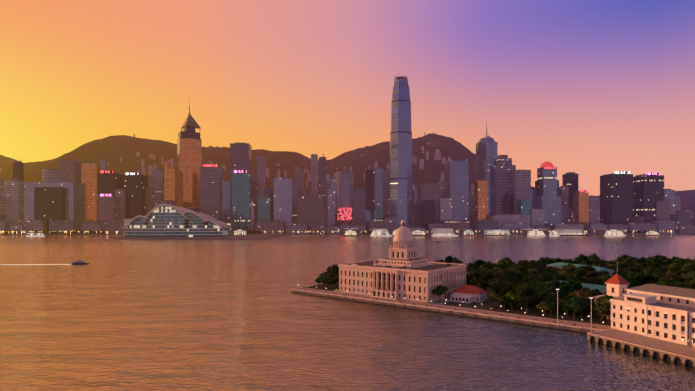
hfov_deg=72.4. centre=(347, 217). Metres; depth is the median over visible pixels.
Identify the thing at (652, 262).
tree
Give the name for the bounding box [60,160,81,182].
tower
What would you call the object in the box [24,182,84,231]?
building
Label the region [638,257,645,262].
tree
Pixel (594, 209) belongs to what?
tower
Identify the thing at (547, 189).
red dome tower
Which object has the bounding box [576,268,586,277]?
tree
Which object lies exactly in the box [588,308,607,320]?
tree
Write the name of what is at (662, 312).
colonial building
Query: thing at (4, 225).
waterfront building
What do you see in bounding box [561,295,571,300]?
tree
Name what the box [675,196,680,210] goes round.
building
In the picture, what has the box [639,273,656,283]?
tree
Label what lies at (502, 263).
tree
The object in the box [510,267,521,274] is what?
tree
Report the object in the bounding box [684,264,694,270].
tree
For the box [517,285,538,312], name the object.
tree
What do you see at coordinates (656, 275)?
tree
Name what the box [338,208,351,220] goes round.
led screen
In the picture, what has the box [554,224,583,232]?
waterfront building
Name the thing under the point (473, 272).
tree
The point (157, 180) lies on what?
tower
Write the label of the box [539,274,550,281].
tree
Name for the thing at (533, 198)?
tower
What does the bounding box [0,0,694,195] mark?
sky
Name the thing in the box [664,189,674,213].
tower
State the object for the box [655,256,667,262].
tree
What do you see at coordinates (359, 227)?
waterfront building
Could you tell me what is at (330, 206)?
tower
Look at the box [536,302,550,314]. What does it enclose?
tree
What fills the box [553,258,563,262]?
tree
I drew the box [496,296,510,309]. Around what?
tree
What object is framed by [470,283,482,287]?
tree
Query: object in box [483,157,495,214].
tower
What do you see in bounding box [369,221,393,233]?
waterfront building
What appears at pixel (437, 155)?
hillside houses
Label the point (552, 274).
tree
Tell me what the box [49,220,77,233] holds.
waterfront building
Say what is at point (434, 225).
waterfront building
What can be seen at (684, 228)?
waterfront building
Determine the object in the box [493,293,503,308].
tree
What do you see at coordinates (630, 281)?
tree
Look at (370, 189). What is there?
tower
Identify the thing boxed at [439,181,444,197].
tower
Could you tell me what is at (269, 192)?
tower
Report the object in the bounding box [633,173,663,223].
tower
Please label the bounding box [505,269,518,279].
tree
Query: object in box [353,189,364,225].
tower
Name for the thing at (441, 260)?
tree
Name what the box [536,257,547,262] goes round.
tree
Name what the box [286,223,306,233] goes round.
waterfront building
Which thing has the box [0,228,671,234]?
piers
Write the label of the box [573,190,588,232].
tower
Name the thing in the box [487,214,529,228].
building
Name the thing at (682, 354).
arcaded pier
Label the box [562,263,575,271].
tree
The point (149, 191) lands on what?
tower
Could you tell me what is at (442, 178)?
building
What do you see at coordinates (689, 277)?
tree
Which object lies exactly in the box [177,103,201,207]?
central plaza tower
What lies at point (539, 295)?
tree
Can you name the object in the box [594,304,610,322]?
tree
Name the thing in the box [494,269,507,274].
tree
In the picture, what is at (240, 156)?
tower
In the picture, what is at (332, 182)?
building
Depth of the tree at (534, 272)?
510.59 m
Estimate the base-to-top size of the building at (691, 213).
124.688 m
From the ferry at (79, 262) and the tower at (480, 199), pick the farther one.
the tower at (480, 199)
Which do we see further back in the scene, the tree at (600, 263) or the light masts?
the tree at (600, 263)
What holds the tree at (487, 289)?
on the peninsula ground at (494, 313)
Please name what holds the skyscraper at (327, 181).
on the shore ground at (232, 237)
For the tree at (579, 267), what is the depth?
541.61 m
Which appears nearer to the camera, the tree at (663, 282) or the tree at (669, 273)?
the tree at (663, 282)
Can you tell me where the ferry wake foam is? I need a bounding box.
[0,264,70,264]
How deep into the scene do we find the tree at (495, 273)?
488.23 m
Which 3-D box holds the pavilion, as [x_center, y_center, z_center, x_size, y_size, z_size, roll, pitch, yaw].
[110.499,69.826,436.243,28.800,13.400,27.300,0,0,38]
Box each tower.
[0,195,4,213]
[4,178,23,224]
[13,161,23,180]
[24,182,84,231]
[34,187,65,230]
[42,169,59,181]
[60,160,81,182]
[81,162,100,222]
[98,171,122,196]
[98,194,119,222]
[123,169,147,218]
[145,187,155,215]
[152,169,163,200]
[164,162,176,205]
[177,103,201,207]
[200,164,223,220]
[222,180,230,227]
[230,143,250,181]
[231,170,252,232]
[253,180,257,229]
[257,155,264,196]
[264,188,273,220]
[274,178,292,232]
[293,183,297,222]
[295,165,303,196]
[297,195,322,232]
[311,154,317,194]
[319,157,325,207]
[327,188,334,226]
[335,170,351,226]
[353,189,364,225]
[365,169,374,220]
[373,168,382,220]
[383,169,389,218]
[389,75,412,226]
[413,188,419,226]
[420,183,439,222]
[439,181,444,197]
[445,158,468,220]
[475,180,486,232]
[476,120,497,179]
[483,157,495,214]
[493,155,515,213]
[511,170,530,213]
[531,188,536,208]
[535,161,560,231]
[559,186,568,207]
[562,172,577,209]
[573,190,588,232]
[589,196,599,223]
[600,171,632,224]
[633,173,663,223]
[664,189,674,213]
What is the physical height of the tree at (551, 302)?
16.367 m
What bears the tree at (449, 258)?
on the peninsula ground at (494, 313)
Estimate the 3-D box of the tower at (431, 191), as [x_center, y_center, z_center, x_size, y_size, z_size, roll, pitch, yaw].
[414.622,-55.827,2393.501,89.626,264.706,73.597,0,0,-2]
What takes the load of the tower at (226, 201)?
on the shore ground at (232, 237)
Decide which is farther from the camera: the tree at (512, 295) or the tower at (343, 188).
the tower at (343, 188)
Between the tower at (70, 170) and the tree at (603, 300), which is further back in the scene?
the tower at (70, 170)
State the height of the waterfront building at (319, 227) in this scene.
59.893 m
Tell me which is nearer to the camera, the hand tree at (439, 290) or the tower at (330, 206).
the hand tree at (439, 290)
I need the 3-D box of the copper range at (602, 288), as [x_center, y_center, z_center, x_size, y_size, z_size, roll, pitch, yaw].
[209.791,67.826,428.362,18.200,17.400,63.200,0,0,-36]
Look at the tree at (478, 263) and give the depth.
600.11 m
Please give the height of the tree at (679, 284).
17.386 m
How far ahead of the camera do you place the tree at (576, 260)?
633.54 m
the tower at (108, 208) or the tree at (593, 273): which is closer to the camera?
the tree at (593, 273)
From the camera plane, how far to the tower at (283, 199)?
2284.99 m
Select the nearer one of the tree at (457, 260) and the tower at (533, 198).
the tree at (457, 260)
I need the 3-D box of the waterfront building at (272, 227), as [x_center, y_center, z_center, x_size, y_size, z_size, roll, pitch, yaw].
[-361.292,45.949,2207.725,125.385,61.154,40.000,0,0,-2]
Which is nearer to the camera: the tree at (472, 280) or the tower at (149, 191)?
the tree at (472, 280)
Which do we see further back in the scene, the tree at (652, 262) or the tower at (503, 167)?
the tower at (503, 167)
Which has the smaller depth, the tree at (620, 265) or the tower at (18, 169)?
the tree at (620, 265)
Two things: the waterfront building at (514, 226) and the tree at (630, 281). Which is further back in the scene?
the waterfront building at (514, 226)
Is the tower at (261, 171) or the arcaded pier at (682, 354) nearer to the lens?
the arcaded pier at (682, 354)
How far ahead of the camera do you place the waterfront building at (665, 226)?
2227.26 m
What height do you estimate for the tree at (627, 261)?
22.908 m
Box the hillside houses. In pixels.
[0,132,473,190]
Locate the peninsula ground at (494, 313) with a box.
[291,283,611,332]
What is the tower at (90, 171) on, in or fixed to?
on the shore ground at (232, 237)
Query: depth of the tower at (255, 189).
2400.34 m
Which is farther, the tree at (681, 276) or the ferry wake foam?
the ferry wake foam
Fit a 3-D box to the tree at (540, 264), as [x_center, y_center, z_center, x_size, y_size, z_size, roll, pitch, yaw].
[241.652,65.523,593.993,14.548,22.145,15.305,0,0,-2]
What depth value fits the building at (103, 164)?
2978.54 m
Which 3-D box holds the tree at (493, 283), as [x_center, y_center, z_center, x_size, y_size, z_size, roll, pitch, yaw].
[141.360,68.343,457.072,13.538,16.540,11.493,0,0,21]
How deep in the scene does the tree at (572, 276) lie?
498.17 m
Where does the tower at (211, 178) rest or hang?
on the shore ground at (232, 237)
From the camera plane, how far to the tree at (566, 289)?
394.50 m
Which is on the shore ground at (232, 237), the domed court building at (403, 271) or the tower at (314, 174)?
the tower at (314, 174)
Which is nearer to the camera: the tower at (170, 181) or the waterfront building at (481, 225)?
the waterfront building at (481, 225)
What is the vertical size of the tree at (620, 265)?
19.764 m
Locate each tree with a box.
[320,274,334,287]
[327,264,338,273]
[432,285,448,301]
[434,259,448,262]
[445,255,453,261]
[450,257,462,263]
[466,268,483,276]
[469,277,481,283]
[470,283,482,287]
[473,260,485,267]
[474,279,486,286]
[485,287,494,291]
[486,291,495,306]
[487,280,499,288]
[492,271,501,276]
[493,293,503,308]
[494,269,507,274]
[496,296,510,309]
[499,260,508,265]
[501,287,514,307]
[504,291,519,309]
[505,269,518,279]
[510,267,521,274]
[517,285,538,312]
[517,301,527,307]
[522,299,534,309]
[527,268,541,277]
[533,292,541,308]
[534,281,554,294]
[535,261,546,268]
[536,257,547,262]
[536,290,553,297]
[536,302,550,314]
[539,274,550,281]
[543,295,556,315]
[547,272,557,277]
[549,275,568,281]
[549,280,561,291]
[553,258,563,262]
[557,268,571,274]
[558,283,574,295]
[560,273,576,278]
[560,301,572,316]
[561,279,582,290]
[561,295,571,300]
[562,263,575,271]
[565,297,584,318]
[569,291,593,314]
[571,258,580,263]
[573,266,589,272]
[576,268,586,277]
[576,276,588,283]
[577,254,587,260]
[577,287,591,291]
[578,297,589,316]
[584,264,595,270]
[584,291,594,296]
[586,270,598,276]
[588,276,605,284]
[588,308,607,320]
[589,254,599,261]
[591,259,604,267]
[591,289,603,295]
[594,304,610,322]
[596,295,613,322]
[615,263,625,267]
[617,267,631,273]
[620,271,643,283]
[621,258,636,266]
[624,277,636,285]
[632,266,646,272]
[636,262,656,267]
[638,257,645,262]
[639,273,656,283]
[642,269,652,273]
[643,260,660,265]
[651,272,664,278]
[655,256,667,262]
[658,280,670,284]
[660,271,678,278]
[660,276,679,281]
[661,258,679,264]
[661,259,672,265]
[668,262,681,268]
[671,281,685,287]
[677,270,685,275]
[677,273,686,281]
[682,267,693,272]
[683,274,694,286]
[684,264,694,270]
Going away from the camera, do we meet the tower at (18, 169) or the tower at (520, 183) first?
the tower at (520, 183)
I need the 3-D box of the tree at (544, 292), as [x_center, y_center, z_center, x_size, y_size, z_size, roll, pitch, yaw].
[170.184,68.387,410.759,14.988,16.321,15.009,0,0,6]
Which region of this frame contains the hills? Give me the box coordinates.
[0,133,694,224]
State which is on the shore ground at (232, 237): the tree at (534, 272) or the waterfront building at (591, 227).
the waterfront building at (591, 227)
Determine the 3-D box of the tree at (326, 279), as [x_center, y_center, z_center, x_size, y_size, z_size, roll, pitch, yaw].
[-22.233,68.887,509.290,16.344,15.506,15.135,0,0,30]
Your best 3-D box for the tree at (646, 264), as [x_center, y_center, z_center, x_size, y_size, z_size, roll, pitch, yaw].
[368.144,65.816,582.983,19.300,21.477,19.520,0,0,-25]
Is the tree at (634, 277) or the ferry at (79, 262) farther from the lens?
the ferry at (79, 262)
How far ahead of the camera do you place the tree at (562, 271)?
516.18 m
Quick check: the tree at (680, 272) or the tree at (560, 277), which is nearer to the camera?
the tree at (560, 277)
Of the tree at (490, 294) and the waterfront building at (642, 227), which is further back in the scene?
the waterfront building at (642, 227)
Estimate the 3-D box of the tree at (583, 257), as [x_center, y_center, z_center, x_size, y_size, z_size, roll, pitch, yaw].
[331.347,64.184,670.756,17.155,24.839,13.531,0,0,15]
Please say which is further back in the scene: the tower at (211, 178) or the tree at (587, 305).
the tower at (211, 178)
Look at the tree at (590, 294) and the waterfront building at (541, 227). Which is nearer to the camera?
the tree at (590, 294)
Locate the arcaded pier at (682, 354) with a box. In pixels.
[587,328,694,367]
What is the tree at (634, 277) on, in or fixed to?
on the peninsula ground at (494, 313)
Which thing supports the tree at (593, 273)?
on the peninsula ground at (494, 313)
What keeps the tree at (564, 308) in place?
on the peninsula ground at (494, 313)
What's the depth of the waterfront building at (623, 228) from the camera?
2260.82 m
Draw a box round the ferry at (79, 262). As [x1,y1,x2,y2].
[71,260,88,264]
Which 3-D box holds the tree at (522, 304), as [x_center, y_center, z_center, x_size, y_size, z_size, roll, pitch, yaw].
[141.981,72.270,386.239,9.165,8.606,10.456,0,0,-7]
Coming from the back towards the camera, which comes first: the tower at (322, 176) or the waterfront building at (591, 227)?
the tower at (322, 176)
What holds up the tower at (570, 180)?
on the shore ground at (232, 237)
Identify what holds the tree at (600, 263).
on the peninsula ground at (494, 313)
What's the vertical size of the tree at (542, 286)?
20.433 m
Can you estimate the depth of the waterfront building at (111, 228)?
2193.46 m
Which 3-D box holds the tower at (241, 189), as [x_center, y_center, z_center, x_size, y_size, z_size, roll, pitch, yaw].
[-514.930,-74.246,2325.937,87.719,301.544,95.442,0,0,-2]
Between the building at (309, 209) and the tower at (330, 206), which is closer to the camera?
the building at (309, 209)
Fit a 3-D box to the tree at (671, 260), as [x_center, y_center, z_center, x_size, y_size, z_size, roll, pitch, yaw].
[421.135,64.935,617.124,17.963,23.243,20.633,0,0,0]
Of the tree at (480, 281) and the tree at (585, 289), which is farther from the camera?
the tree at (480, 281)
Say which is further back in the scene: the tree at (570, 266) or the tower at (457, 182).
the tower at (457, 182)
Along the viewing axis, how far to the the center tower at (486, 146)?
2654.74 m
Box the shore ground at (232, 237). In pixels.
[0,232,694,239]
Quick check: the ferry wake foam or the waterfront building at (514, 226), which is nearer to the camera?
the ferry wake foam
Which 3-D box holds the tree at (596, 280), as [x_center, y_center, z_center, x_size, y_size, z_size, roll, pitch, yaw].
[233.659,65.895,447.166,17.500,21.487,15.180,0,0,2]
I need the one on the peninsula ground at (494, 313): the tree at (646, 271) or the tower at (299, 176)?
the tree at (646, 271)
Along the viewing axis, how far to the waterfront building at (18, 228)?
2158.80 m
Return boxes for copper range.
[547,262,614,276]
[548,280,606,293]
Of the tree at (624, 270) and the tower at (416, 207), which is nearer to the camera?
the tree at (624, 270)
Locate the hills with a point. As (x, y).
(111, 150)
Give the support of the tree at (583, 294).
on the peninsula ground at (494, 313)
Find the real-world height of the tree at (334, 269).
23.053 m
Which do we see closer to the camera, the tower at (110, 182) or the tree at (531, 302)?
the tree at (531, 302)
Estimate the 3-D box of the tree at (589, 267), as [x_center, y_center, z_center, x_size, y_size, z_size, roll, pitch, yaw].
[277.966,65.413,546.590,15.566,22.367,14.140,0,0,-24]
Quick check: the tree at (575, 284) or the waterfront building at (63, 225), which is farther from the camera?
the waterfront building at (63, 225)
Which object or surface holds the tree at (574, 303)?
on the peninsula ground at (494, 313)
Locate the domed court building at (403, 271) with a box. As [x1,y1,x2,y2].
[338,218,466,302]
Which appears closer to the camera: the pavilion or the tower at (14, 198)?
the pavilion
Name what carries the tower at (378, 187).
on the shore ground at (232, 237)
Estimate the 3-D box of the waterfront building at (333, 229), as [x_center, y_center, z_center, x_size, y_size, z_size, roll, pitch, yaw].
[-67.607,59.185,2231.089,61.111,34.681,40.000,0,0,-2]
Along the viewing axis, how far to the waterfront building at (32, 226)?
2184.12 m
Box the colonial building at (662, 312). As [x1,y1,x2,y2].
[593,273,694,345]
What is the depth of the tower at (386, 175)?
2520.54 m
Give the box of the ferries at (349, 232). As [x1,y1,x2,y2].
[26,227,659,236]
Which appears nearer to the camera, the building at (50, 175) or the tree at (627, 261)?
the tree at (627, 261)
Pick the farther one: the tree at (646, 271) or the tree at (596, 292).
the tree at (646, 271)
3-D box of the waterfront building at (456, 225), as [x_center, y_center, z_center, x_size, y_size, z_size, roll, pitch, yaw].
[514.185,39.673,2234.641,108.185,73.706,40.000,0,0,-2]
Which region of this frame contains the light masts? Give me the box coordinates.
[556,289,592,331]
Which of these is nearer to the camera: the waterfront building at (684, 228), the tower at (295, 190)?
the waterfront building at (684, 228)
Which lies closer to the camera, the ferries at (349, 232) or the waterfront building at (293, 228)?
the ferries at (349, 232)
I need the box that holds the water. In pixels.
[0,234,694,390]
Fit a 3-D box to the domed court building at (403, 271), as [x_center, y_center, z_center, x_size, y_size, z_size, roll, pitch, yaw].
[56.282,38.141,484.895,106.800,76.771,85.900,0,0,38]
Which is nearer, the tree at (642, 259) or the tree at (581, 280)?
the tree at (581, 280)
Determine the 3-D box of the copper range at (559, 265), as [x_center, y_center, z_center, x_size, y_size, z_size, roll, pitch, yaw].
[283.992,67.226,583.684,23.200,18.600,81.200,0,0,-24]
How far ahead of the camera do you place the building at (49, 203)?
2214.52 m
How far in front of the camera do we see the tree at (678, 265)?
590.57 m
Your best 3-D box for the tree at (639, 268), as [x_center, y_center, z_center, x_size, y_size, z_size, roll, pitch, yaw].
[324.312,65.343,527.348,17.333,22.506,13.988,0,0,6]
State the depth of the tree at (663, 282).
433.58 m
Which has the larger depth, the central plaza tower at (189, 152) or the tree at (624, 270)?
the central plaza tower at (189, 152)
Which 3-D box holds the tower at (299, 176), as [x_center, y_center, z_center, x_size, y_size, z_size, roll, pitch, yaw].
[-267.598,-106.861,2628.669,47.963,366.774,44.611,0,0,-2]
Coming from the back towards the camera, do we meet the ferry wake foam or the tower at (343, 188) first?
the tower at (343, 188)
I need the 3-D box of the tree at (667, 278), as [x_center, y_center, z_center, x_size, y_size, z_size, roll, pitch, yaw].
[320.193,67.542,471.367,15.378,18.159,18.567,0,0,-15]
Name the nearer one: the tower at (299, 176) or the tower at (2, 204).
the tower at (2, 204)
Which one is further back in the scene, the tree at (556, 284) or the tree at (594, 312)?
the tree at (556, 284)
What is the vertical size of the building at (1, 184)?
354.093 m
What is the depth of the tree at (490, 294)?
404.80 m
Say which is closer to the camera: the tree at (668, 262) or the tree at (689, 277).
the tree at (689, 277)
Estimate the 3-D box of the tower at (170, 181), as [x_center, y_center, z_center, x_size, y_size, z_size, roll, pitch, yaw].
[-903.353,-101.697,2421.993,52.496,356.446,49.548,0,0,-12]
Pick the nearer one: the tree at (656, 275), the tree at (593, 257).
the tree at (656, 275)
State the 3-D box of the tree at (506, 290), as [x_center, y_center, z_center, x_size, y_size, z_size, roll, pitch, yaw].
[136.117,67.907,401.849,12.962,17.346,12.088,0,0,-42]
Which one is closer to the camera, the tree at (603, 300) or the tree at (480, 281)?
the tree at (603, 300)
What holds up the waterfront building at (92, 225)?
on the shore ground at (232, 237)
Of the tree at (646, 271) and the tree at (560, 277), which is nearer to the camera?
the tree at (560, 277)
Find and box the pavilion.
[451,285,486,302]
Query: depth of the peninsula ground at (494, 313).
389.27 m
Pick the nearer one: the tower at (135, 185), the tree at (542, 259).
the tree at (542, 259)
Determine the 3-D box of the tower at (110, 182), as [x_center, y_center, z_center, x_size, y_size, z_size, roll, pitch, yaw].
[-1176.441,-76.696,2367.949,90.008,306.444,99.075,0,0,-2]
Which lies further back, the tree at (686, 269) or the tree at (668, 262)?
the tree at (668, 262)
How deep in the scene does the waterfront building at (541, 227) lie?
2250.14 m
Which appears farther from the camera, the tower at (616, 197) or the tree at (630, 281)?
the tower at (616, 197)
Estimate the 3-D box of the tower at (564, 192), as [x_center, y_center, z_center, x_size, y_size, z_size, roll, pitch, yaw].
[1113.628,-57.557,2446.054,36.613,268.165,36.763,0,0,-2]

